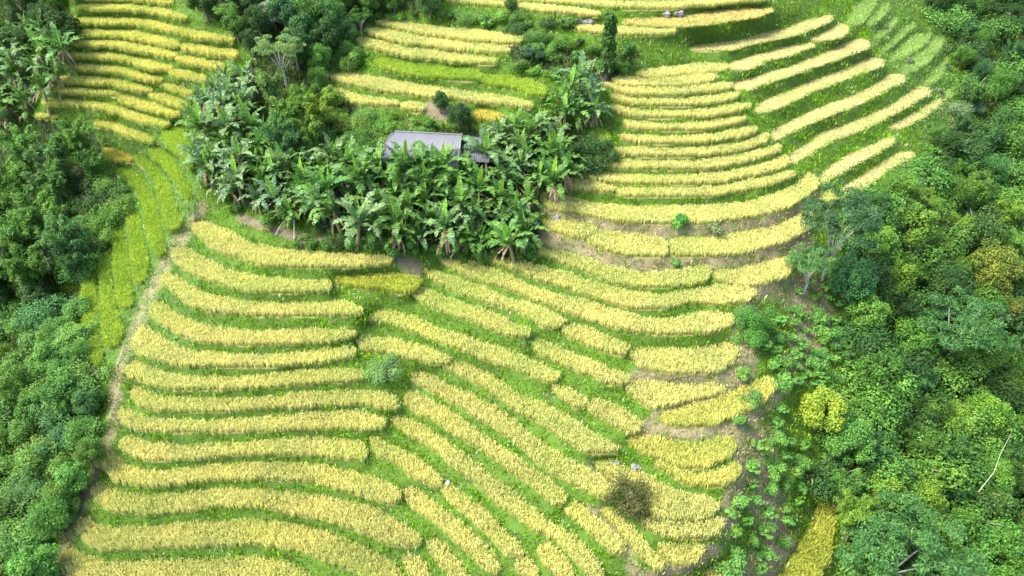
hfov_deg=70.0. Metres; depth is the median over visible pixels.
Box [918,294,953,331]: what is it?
broadleaf tree
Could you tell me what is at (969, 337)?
broadleaf tree
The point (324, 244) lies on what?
shrub
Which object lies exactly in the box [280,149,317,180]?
banana plant
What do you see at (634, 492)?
shrub
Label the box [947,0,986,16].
shrub
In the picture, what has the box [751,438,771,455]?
cassava plant
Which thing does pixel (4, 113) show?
banana plant
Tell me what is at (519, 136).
banana plant
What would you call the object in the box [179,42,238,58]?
rice terrace
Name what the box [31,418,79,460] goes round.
shrub
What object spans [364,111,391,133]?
shrub
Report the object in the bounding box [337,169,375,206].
banana plant
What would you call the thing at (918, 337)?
broadleaf tree
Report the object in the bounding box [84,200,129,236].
shrub
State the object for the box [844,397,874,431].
broadleaf tree
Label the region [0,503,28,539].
shrub
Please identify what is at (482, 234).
banana plant
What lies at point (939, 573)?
shrub
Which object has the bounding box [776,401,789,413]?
cassava plant
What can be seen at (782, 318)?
cassava plant
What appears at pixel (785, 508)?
cassava plant
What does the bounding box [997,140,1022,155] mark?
feathery tree
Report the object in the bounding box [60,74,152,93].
rice terrace
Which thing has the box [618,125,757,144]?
rice terrace
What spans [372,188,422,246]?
banana plant
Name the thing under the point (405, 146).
banana plant
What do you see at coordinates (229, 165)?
banana plant
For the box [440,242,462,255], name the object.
shrub
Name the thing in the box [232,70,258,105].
banana plant
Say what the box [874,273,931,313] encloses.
shrub
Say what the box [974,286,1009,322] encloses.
broadleaf tree
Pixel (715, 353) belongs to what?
rice terrace
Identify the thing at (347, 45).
shrub
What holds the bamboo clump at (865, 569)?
on the hillside
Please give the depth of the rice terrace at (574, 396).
38.55 m
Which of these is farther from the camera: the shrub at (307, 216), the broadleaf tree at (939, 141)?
the broadleaf tree at (939, 141)
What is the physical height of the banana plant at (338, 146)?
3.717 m
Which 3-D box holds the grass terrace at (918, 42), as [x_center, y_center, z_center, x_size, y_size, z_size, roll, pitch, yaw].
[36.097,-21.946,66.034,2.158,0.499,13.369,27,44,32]
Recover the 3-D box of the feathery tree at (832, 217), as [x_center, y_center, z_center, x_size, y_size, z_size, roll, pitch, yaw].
[19.439,-2.626,44.000,4.811,7.658,4.448,19,40,24]
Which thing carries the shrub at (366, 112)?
on the hillside
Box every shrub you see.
[0,290,26,320]
[0,315,17,340]
[0,315,37,339]
[0,375,21,411]
[0,398,15,435]
[0,419,38,446]
[0,431,16,461]
[0,443,47,483]
[0,472,16,509]
[0,480,42,542]
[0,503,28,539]
[0,529,54,572]
[0,560,9,575]
[1,328,50,365]
[1,467,53,511]
[9,292,78,335]
[10,353,57,388]
[16,378,46,407]
[19,455,53,499]
[28,396,79,433]
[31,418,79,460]
[48,251,108,286]
[50,315,101,352]
[51,351,119,400]
[54,242,105,270]
[61,296,93,324]
[62,410,113,453]
[63,167,97,198]
[66,196,92,213]
[69,188,115,216]
[73,174,108,200]
[77,212,97,227]
[79,220,122,247]
[80,234,111,252]
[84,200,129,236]
[90,169,126,192]
[92,178,134,205]
[97,188,135,219]
[219,194,232,200]
[228,202,242,212]
[243,200,257,210]
[260,208,283,227]
[282,211,301,223]
[290,232,317,252]
[304,206,327,224]
[308,238,318,248]
[309,57,332,70]
[311,218,335,235]
[317,124,337,138]
[319,238,330,250]
[324,235,344,252]
[325,62,346,74]
[325,106,349,123]
[327,213,348,226]
[328,50,348,63]
[329,137,337,148]
[331,48,364,73]
[332,39,363,56]
[333,117,356,133]
[336,233,355,248]
[339,30,358,43]
[341,107,370,130]
[341,130,360,144]
[347,122,383,143]
[347,236,369,250]
[348,47,369,59]
[351,105,391,128]
[354,133,383,153]
[360,233,386,253]
[362,352,403,385]
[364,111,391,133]
[368,126,385,139]
[373,11,380,19]
[373,110,399,122]
[374,237,387,245]
[380,134,388,142]
[381,241,399,257]
[383,120,404,134]
[384,10,404,22]
[391,239,409,257]
[394,127,412,131]
[397,117,418,130]
[400,237,416,249]
[405,244,418,255]
[409,7,422,17]
[412,125,435,131]
[417,240,430,249]
[419,248,434,255]
[421,118,436,128]
[421,242,444,258]
[432,8,445,17]
[437,246,450,258]
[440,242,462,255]
[447,8,458,19]
[449,248,469,264]
[454,10,477,25]
[459,241,472,253]
[476,247,493,262]
[478,13,494,27]
[490,245,500,257]
[491,9,507,23]
[493,245,515,259]
[500,18,524,35]
[505,6,531,22]
[508,244,519,252]
[509,250,526,261]
[510,59,530,72]
[518,243,532,250]
[521,19,533,30]
[521,27,548,44]
[524,64,541,76]
[525,42,555,60]
[526,249,539,262]
[538,16,557,29]
[543,67,562,80]
[544,53,563,62]
[545,33,574,52]
[555,15,579,28]
[565,141,596,167]
[569,153,606,180]
[572,50,581,61]
[575,38,584,45]
[578,130,615,154]
[585,43,602,53]
[587,59,612,73]
[588,143,620,170]
[601,471,654,525]
[614,61,630,75]
[619,41,636,55]
[632,60,645,70]
[671,213,689,229]
[671,259,680,266]
[705,219,724,234]
[711,547,746,575]
[731,303,777,335]
[731,326,768,350]
[731,414,747,425]
[731,492,750,509]
[735,366,751,381]
[737,388,762,409]
[745,533,758,547]
[762,481,777,497]
[763,454,787,482]
[767,350,793,368]
[767,428,788,445]
[769,331,784,342]
[769,377,792,393]
[773,532,792,549]
[779,473,795,491]
[784,304,805,317]
[789,346,803,359]
[790,453,814,478]
[801,352,829,371]
[804,450,887,504]
[808,288,820,301]
[808,347,831,361]
[810,303,829,325]
[811,324,838,340]
[827,336,847,350]
[829,370,845,384]
[830,324,849,339]
[832,212,904,261]
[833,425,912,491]
[835,317,914,374]
[835,377,903,437]
[836,181,916,236]
[836,242,897,289]
[836,540,917,575]
[839,308,852,318]
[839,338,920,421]
[843,501,919,565]
[852,452,932,511]
[868,296,939,339]
[873,187,939,218]
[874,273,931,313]
[882,529,945,575]
[886,414,943,462]
[887,341,942,389]
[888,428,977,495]
[895,535,959,575]
[896,226,948,267]
[897,154,954,193]
[901,379,956,427]
[903,168,932,185]
[904,56,914,63]
[907,156,921,166]
[907,477,982,540]
[908,285,963,322]
[909,328,975,366]
[913,206,976,259]
[915,256,960,297]
[916,26,928,34]
[919,3,978,36]
[919,143,941,154]
[920,342,988,401]
[922,183,966,220]
[924,382,992,445]
[928,120,949,137]
[930,130,996,167]
[935,87,943,94]
[942,99,974,116]
[943,436,995,494]
[944,31,991,63]
[944,63,955,69]
[944,199,1013,252]
[944,485,1023,555]
[946,509,998,575]
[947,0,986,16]
[947,273,1004,312]
[947,470,1023,520]
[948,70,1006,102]
[948,368,1023,415]
[949,118,976,130]
[950,153,1005,190]
[950,418,1023,459]
[953,175,1006,215]
[953,304,1008,341]
[957,334,1021,383]
[959,243,1023,284]
[962,98,987,113]
[963,110,1008,151]
[968,532,1023,571]
[970,283,1023,336]
[973,12,1023,46]
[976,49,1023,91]
[984,116,1023,157]
[988,179,1023,211]
[990,196,1023,242]
[991,94,1023,120]
[992,40,1023,60]
[992,150,1023,188]
[994,1,1023,22]
[996,406,1023,447]
[996,445,1023,493]
[1000,498,1023,538]
[1003,273,1023,301]
[1003,322,1023,354]
[1006,394,1023,414]
[1007,108,1023,134]
[1012,151,1023,162]
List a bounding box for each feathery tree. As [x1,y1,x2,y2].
[212,0,238,16]
[251,27,305,87]
[347,6,372,34]
[784,237,841,294]
[800,178,884,282]
[834,486,988,575]
[844,508,909,563]
[900,183,945,223]
[906,536,989,575]
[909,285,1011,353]
[923,151,958,173]
[925,232,953,256]
[970,219,1006,249]
[991,54,1013,63]
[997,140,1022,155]
[1001,0,1022,14]
[1010,212,1023,230]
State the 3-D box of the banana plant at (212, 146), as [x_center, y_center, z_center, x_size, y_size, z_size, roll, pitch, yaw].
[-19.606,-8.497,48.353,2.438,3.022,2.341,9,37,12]
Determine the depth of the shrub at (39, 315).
45.25 m
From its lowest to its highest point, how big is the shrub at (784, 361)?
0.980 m
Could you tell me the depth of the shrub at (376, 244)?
44.61 m
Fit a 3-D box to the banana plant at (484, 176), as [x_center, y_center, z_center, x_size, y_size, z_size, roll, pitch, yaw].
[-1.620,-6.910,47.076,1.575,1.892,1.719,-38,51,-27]
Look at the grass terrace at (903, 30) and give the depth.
66.13 m
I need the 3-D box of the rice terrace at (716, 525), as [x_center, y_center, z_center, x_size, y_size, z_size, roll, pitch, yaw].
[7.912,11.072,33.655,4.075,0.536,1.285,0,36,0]
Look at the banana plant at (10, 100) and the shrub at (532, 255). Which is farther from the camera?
the banana plant at (10, 100)
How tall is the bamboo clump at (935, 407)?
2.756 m
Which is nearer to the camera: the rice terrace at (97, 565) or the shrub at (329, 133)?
the rice terrace at (97, 565)
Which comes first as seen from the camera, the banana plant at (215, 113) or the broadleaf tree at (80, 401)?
the broadleaf tree at (80, 401)
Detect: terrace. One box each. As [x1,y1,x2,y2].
[33,112,58,119]
[41,97,171,128]
[48,86,118,96]
[57,541,309,575]
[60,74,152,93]
[66,62,162,83]
[69,50,173,71]
[70,39,178,59]
[72,16,234,43]
[74,515,403,575]
[75,3,187,21]
[75,28,179,49]
[79,258,104,366]
[84,0,174,5]
[90,480,422,548]
[93,119,155,143]
[96,248,124,349]
[99,451,402,504]
[102,147,133,162]
[110,226,135,308]
[114,405,385,434]
[115,93,180,118]
[115,166,166,257]
[118,434,368,463]
[121,358,364,390]
[124,209,150,283]
[129,385,400,412]
[131,324,355,367]
[134,154,182,231]
[147,90,188,108]
[147,299,356,345]
[149,146,192,201]
[157,272,363,317]
[159,81,192,96]
[161,124,196,169]
[168,69,206,82]
[168,246,332,293]
[174,53,223,70]
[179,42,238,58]
[189,219,392,268]
[325,67,534,108]
[334,86,398,106]
[334,272,422,294]
[355,36,498,64]
[356,335,451,364]
[365,27,509,54]
[366,308,560,382]
[368,434,442,487]
[373,55,482,80]
[374,18,522,44]
[388,415,604,575]
[399,100,426,112]
[401,390,567,506]
[401,551,431,575]
[402,486,500,575]
[410,370,618,498]
[412,287,530,337]
[424,268,566,329]
[425,536,467,575]
[439,257,735,335]
[439,482,527,558]
[442,360,619,454]
[445,0,601,16]
[472,108,504,122]
[478,73,548,97]
[481,255,756,309]
[513,555,538,575]
[516,0,766,9]
[531,338,635,385]
[536,541,575,575]
[538,248,711,287]
[539,172,820,224]
[541,217,599,239]
[551,384,589,408]
[561,323,629,355]
[562,177,615,193]
[563,498,625,554]
[571,154,791,184]
[575,23,676,36]
[585,228,668,257]
[585,397,643,434]
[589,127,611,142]
[592,459,721,521]
[600,506,664,573]
[604,82,733,96]
[604,143,781,170]
[609,90,740,106]
[610,102,751,118]
[611,71,718,87]
[612,132,769,156]
[614,169,795,198]
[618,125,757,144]
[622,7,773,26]
[622,115,748,130]
[624,377,725,410]
[627,432,739,469]
[629,340,741,375]
[635,61,729,78]
[641,516,724,540]
[654,541,705,566]
[655,458,742,488]
[658,375,777,427]
[669,212,815,256]
[688,15,834,50]
[701,556,738,575]
[710,256,794,287]
[728,43,814,70]
[733,38,871,90]
[753,57,887,114]
[769,74,906,140]
[778,500,837,575]
[790,86,931,163]
[811,23,849,40]
[817,189,838,209]
[820,136,894,183]
[841,150,914,197]
[846,0,877,26]
[865,2,889,25]
[873,17,897,39]
[880,22,915,53]
[886,26,931,62]
[888,97,943,128]
[900,34,944,72]
[925,55,949,84]
[941,79,958,98]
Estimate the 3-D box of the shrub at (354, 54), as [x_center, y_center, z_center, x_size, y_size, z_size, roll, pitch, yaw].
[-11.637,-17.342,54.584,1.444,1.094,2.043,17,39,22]
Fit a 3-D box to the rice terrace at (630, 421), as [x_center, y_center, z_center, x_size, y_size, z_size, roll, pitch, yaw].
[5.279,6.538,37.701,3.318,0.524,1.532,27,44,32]
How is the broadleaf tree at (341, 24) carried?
on the hillside
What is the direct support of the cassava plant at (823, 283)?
on the hillside
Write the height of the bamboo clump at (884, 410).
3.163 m
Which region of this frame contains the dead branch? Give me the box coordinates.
[978,434,1010,491]
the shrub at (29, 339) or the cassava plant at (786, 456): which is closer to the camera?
the cassava plant at (786, 456)
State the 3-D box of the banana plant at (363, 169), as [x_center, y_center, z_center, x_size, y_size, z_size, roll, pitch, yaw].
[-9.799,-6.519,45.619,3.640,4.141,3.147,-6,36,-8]
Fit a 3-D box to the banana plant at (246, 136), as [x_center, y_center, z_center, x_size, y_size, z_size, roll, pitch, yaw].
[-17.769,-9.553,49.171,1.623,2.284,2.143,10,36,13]
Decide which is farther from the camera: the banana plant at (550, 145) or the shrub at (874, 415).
the banana plant at (550, 145)
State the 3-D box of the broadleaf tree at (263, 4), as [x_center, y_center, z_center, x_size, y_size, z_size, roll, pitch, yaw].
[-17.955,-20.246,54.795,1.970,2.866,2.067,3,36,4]
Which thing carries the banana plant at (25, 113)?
on the hillside
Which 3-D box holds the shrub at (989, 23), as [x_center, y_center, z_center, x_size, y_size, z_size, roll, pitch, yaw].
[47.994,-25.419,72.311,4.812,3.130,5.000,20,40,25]
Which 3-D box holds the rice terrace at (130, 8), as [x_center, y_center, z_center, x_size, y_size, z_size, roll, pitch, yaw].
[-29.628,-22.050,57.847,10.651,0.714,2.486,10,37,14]
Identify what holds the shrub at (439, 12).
on the hillside
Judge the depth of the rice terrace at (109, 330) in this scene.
44.43 m
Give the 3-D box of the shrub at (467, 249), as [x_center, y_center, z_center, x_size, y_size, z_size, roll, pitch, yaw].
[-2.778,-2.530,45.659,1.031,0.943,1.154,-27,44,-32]
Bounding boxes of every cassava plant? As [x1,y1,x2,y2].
[725,507,739,520]
[729,523,742,537]
[730,544,741,555]
[740,514,753,526]
[745,459,760,473]
[749,480,758,489]
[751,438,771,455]
[752,493,763,504]
[754,545,777,561]
[754,561,767,575]
[757,521,776,539]
[761,340,772,350]
[762,502,778,518]
[767,357,780,371]
[768,323,777,331]
[770,345,782,353]
[771,314,788,324]
[772,417,784,428]
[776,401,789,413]
[777,368,795,382]
[780,502,792,513]
[781,515,797,528]
[782,451,792,462]
[784,436,796,446]
[785,331,799,340]
[790,360,802,369]
[791,316,799,326]
[791,376,804,385]
[793,287,803,294]
[794,480,807,494]
[794,496,803,505]
[796,337,811,350]
[799,438,810,450]
[800,326,811,334]
[802,369,815,378]
[803,277,815,289]
[803,311,811,321]
[809,378,825,388]
[814,366,829,378]
[816,280,828,291]
[819,336,827,346]
[821,451,831,461]
[825,292,834,300]
[828,354,840,362]
[828,380,837,390]
[829,315,842,324]
[834,299,845,309]
[841,386,851,396]
[842,318,854,330]
[845,357,853,366]
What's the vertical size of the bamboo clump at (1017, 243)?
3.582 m
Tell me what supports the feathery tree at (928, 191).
on the hillside
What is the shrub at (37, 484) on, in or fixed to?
on the hillside
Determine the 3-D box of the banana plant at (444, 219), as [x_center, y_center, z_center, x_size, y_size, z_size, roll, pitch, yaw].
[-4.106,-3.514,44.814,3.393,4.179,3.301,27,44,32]
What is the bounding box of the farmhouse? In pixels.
[376,130,489,188]
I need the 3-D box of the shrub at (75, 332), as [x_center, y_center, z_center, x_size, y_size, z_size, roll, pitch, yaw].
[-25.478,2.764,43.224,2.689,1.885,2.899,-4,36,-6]
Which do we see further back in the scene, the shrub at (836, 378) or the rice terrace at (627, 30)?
the rice terrace at (627, 30)
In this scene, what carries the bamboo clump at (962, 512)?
on the hillside
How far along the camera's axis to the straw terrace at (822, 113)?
55.56 m
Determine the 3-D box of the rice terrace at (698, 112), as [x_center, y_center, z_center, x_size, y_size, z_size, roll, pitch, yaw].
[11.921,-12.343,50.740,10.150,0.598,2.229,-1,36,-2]
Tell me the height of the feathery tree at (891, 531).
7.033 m
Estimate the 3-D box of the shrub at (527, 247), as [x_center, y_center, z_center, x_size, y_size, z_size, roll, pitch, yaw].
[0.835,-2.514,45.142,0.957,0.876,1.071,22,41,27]
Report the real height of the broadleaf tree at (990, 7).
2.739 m
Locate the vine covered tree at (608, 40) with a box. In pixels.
[598,11,617,79]
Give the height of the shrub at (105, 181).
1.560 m
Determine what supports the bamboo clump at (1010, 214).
on the hillside
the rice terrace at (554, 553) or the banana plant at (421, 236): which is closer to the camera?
the rice terrace at (554, 553)
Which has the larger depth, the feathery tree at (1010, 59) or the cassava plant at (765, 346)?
the feathery tree at (1010, 59)
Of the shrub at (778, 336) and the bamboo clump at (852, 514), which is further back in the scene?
the shrub at (778, 336)
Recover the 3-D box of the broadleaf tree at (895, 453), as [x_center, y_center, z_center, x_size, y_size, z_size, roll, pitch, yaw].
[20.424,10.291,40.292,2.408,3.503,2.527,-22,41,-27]
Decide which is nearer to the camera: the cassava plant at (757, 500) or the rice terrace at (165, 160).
the cassava plant at (757, 500)
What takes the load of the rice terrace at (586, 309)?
on the hillside
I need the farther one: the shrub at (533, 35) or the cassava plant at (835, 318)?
the shrub at (533, 35)
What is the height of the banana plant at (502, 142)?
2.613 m
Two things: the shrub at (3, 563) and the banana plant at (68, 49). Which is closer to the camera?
the shrub at (3, 563)
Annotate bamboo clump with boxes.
[0,122,39,184]
[0,155,34,209]
[0,178,21,228]
[0,207,42,255]
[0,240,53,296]
[0,246,14,299]
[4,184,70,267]
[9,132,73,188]
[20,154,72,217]
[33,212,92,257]
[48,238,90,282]
[52,114,98,168]
[70,145,108,178]
[255,64,286,107]
[257,111,300,148]
[268,87,304,125]
[269,125,306,171]
[285,82,321,124]
[290,113,323,157]
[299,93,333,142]
[826,468,873,511]
[833,488,879,543]
[850,565,886,575]
[854,345,873,357]
[863,424,896,454]
[874,387,911,428]
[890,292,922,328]
[903,420,938,462]
[904,257,932,292]
[908,360,940,396]
[909,393,939,421]
[916,455,955,485]
[934,429,977,464]
[936,330,961,362]
[938,360,976,393]
[943,211,978,247]
[944,477,973,506]
[946,244,978,274]
[950,501,983,528]
[952,112,975,135]
[953,158,980,176]
[963,82,988,114]
[968,125,1000,155]
[972,437,1006,456]
[991,329,1020,358]
[996,196,1023,228]
[996,436,1023,464]
[997,107,1020,129]
[1000,227,1023,258]
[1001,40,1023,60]
[1005,408,1023,438]
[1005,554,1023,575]
[1006,348,1023,375]
[1008,0,1020,4]
[1008,168,1023,190]
[1015,511,1023,539]
[1016,321,1023,351]
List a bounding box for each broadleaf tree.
[0,0,37,12]
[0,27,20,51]
[0,81,14,104]
[0,283,19,313]
[0,341,14,371]
[0,359,31,399]
[0,460,10,484]
[0,508,75,561]
[0,564,7,575]
[6,9,22,25]
[6,543,62,575]
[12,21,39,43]
[12,434,71,485]
[13,392,48,425]
[15,42,37,62]
[15,281,52,309]
[23,490,81,539]
[26,2,51,24]
[32,337,64,372]
[34,316,73,346]
[35,478,79,511]
[38,0,66,10]
[38,258,47,281]
[38,366,94,413]
[41,9,82,50]
[46,356,76,379]
[54,460,91,497]
[58,339,92,366]
[70,385,106,415]
[72,438,107,470]
[186,0,219,22]
[206,123,224,140]
[220,0,240,3]
[220,11,249,42]
[220,172,245,191]
[230,140,256,165]
[238,0,264,10]
[239,28,261,54]
[243,3,272,37]
[256,141,275,161]
[257,0,282,32]
[265,0,298,28]
[275,26,312,69]
[286,11,317,42]
[292,0,324,21]
[301,42,331,68]
[306,0,345,29]
[306,67,328,92]
[309,23,340,53]
[320,85,345,112]
[333,15,356,38]
[337,0,354,6]
[358,0,382,17]
[385,0,404,14]
[416,0,441,18]
[432,90,448,113]
[446,102,472,129]
[503,0,518,12]
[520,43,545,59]
[798,385,848,434]
[814,410,876,464]
[826,254,879,305]
[844,293,890,329]
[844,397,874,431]
[852,191,896,228]
[854,351,905,404]
[859,226,902,267]
[859,446,913,483]
[863,473,908,514]
[874,168,918,204]
[879,258,917,297]
[887,318,939,362]
[891,202,939,246]
[907,477,948,527]
[917,258,976,304]
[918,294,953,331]
[918,513,967,558]
[922,0,951,14]
[931,130,963,158]
[934,173,976,207]
[936,398,977,435]
[949,44,978,69]
[950,17,980,39]
[953,0,976,16]
[958,333,1010,370]
[962,387,1015,438]
[966,447,1015,493]
[967,169,1002,200]
[968,56,993,78]
[968,237,1023,293]
[970,29,996,52]
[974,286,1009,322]
[977,152,1012,183]
[980,0,1001,19]
[981,561,1015,575]
[982,522,1023,560]
[983,70,1021,104]
[984,480,1018,516]
[991,289,1023,328]
[992,357,1023,402]
[993,13,1022,44]
[1006,459,1023,495]
[1016,78,1023,98]
[1017,19,1023,33]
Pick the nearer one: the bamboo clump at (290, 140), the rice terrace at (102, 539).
the rice terrace at (102, 539)
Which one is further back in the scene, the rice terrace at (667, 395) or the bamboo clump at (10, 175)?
the bamboo clump at (10, 175)
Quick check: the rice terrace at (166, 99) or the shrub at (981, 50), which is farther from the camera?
the shrub at (981, 50)
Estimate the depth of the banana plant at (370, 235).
44.02 m
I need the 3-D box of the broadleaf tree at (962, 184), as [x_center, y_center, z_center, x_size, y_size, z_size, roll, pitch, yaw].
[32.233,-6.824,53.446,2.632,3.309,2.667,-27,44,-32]
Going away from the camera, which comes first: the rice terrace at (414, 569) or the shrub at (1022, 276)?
the rice terrace at (414, 569)
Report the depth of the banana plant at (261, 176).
46.62 m
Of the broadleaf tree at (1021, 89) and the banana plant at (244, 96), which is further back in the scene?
the broadleaf tree at (1021, 89)
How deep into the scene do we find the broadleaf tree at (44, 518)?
35.68 m
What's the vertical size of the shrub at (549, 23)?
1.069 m
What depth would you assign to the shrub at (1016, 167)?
57.40 m
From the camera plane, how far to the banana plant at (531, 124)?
47.48 m
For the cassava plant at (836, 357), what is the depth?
42.99 m
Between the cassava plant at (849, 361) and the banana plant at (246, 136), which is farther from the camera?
the banana plant at (246, 136)
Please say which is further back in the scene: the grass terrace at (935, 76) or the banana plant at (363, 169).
the grass terrace at (935, 76)
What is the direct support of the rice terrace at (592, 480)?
on the hillside
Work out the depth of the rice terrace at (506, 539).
35.02 m
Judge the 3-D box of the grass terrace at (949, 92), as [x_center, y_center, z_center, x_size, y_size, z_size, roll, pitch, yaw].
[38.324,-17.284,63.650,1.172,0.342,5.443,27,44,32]
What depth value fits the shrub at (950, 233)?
49.95 m
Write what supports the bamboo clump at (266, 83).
on the hillside
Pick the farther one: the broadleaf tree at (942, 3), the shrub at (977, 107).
the broadleaf tree at (942, 3)
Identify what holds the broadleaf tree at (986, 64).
on the hillside
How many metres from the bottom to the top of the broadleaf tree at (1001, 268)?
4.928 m
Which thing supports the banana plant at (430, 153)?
on the hillside
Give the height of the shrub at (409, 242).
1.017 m
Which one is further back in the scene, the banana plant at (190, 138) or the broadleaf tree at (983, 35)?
the broadleaf tree at (983, 35)
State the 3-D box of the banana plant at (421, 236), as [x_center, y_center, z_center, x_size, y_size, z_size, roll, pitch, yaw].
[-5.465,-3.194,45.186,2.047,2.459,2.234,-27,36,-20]
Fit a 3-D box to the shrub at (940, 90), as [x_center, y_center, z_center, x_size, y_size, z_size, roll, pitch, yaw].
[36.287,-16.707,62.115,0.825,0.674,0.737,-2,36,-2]
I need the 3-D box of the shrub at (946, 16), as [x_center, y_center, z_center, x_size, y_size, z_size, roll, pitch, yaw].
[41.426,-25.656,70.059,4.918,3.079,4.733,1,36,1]
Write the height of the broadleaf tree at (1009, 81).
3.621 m
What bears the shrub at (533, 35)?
on the hillside
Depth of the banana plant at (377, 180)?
46.10 m
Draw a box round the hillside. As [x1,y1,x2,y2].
[0,0,1023,575]
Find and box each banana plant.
[0,18,18,34]
[0,23,34,64]
[0,38,27,77]
[0,58,31,88]
[0,83,22,123]
[0,102,20,135]
[1,78,39,110]
[11,27,56,76]
[12,95,36,124]
[14,13,30,23]
[15,65,57,115]
[16,49,48,76]
[20,9,47,38]
[26,46,78,100]
[29,25,56,49]
[30,21,83,73]
[49,39,76,75]
[174,101,218,151]
[175,132,211,166]
[180,143,223,187]
[184,81,217,122]
[191,126,214,150]
[193,136,225,174]
[195,153,221,190]
[197,71,233,104]
[197,99,254,141]
[201,80,248,120]
[204,128,236,156]
[204,172,226,196]
[205,115,249,153]
[208,101,217,119]
[210,73,250,104]
[211,134,262,173]
[211,153,256,204]
[214,63,235,80]
[214,173,246,205]
[215,151,243,176]
[224,80,255,119]
[225,91,264,133]
[225,102,267,137]
[227,59,255,86]
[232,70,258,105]
[237,144,264,167]
[237,156,267,190]
[238,132,254,145]
[238,183,271,215]
[239,126,274,155]
[239,161,284,201]
[242,115,271,142]
[243,149,291,194]
[251,171,293,219]
[260,139,295,167]
[260,140,308,182]
[267,194,302,229]
[268,127,316,169]
[274,170,293,197]
[279,155,317,193]
[279,172,312,212]
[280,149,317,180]
[287,182,343,223]
[287,198,306,217]
[288,178,322,214]
[296,162,355,213]
[301,139,326,162]
[304,159,346,194]
[306,183,363,237]
[307,131,355,168]
[309,167,354,205]
[310,152,331,173]
[322,138,370,188]
[324,145,383,195]
[332,189,389,251]
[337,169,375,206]
[339,143,387,190]
[341,183,371,217]
[341,196,390,247]
[343,166,382,205]
[344,135,374,165]
[363,180,387,210]
[365,138,393,188]
[366,155,394,194]
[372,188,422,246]
[373,138,425,187]
[374,161,417,206]
[377,148,405,178]
[379,174,412,210]
[380,214,419,253]
[388,140,440,192]
[390,139,418,163]
[392,181,423,226]
[402,182,444,215]
[403,220,433,249]
[404,163,449,203]
[404,208,432,236]
[405,142,457,198]
[414,198,441,230]
[416,197,470,252]
[419,146,456,191]
[423,142,473,190]
[424,212,461,262]
[430,174,485,233]
[431,184,453,210]
[433,163,468,199]
[443,215,486,262]
[449,194,498,241]
[451,151,470,185]
[453,160,503,204]
[456,148,488,190]
[458,123,508,167]
[458,146,467,172]
[462,192,492,231]
[463,219,498,254]
[475,169,492,190]
[478,141,520,181]
[479,217,512,247]
[480,175,521,214]
[483,154,524,190]
[483,215,535,264]
[485,115,516,147]
[486,204,513,224]
[488,131,513,154]
[490,167,521,202]
[493,190,534,225]
[498,105,530,142]
[498,167,532,196]
[504,200,540,238]
[506,149,536,181]
[507,207,550,257]
[508,127,535,164]
[508,133,545,176]
[510,110,551,148]
[518,176,542,214]
[520,155,551,198]
[523,149,548,185]
[525,107,555,138]
[526,155,576,207]
[530,132,548,153]
[532,134,573,162]
[536,126,586,172]
[538,127,572,159]
[541,89,583,130]
[546,79,582,114]
[546,146,589,192]
[548,63,588,101]
[550,116,572,136]
[558,50,602,93]
[559,94,596,130]
[568,75,609,116]
[572,86,587,112]
[576,62,604,92]
[581,91,613,127]
[938,141,962,159]
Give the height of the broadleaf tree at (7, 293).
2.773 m
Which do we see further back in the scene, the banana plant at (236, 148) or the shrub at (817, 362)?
the banana plant at (236, 148)
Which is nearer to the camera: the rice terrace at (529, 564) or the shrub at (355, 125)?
the rice terrace at (529, 564)
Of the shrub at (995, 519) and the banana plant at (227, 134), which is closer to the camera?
the shrub at (995, 519)
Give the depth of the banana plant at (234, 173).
46.27 m
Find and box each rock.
[553,214,560,220]
[582,19,593,24]
[608,460,620,466]
[631,463,640,471]
[662,11,670,17]
[674,10,683,16]
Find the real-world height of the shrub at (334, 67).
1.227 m
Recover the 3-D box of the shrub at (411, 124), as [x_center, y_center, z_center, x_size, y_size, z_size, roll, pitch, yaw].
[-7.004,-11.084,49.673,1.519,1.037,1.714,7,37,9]
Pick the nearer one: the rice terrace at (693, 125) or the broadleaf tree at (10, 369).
the broadleaf tree at (10, 369)
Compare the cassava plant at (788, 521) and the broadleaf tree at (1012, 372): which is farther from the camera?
the broadleaf tree at (1012, 372)
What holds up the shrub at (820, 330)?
on the hillside
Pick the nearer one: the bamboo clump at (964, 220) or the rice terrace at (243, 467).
the rice terrace at (243, 467)
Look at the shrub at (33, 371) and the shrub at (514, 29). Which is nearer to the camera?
the shrub at (33, 371)
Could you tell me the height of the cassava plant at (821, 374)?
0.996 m
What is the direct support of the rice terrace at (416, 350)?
on the hillside
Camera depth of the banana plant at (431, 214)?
45.22 m
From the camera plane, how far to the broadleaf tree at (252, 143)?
47.74 m
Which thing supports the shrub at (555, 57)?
on the hillside
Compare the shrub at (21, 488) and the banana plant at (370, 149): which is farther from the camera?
the banana plant at (370, 149)
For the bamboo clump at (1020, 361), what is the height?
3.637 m
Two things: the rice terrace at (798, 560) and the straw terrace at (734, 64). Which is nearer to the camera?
the rice terrace at (798, 560)
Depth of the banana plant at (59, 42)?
55.28 m
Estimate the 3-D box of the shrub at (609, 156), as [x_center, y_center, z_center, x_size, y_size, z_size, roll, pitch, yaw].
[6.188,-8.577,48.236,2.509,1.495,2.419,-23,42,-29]
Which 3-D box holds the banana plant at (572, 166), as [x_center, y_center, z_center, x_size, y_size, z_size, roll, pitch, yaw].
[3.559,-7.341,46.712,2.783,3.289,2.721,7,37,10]
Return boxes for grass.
[0,0,1023,575]
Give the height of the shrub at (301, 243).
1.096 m
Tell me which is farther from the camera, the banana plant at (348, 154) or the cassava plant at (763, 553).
the banana plant at (348, 154)
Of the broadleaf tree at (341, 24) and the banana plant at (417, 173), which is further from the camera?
the broadleaf tree at (341, 24)

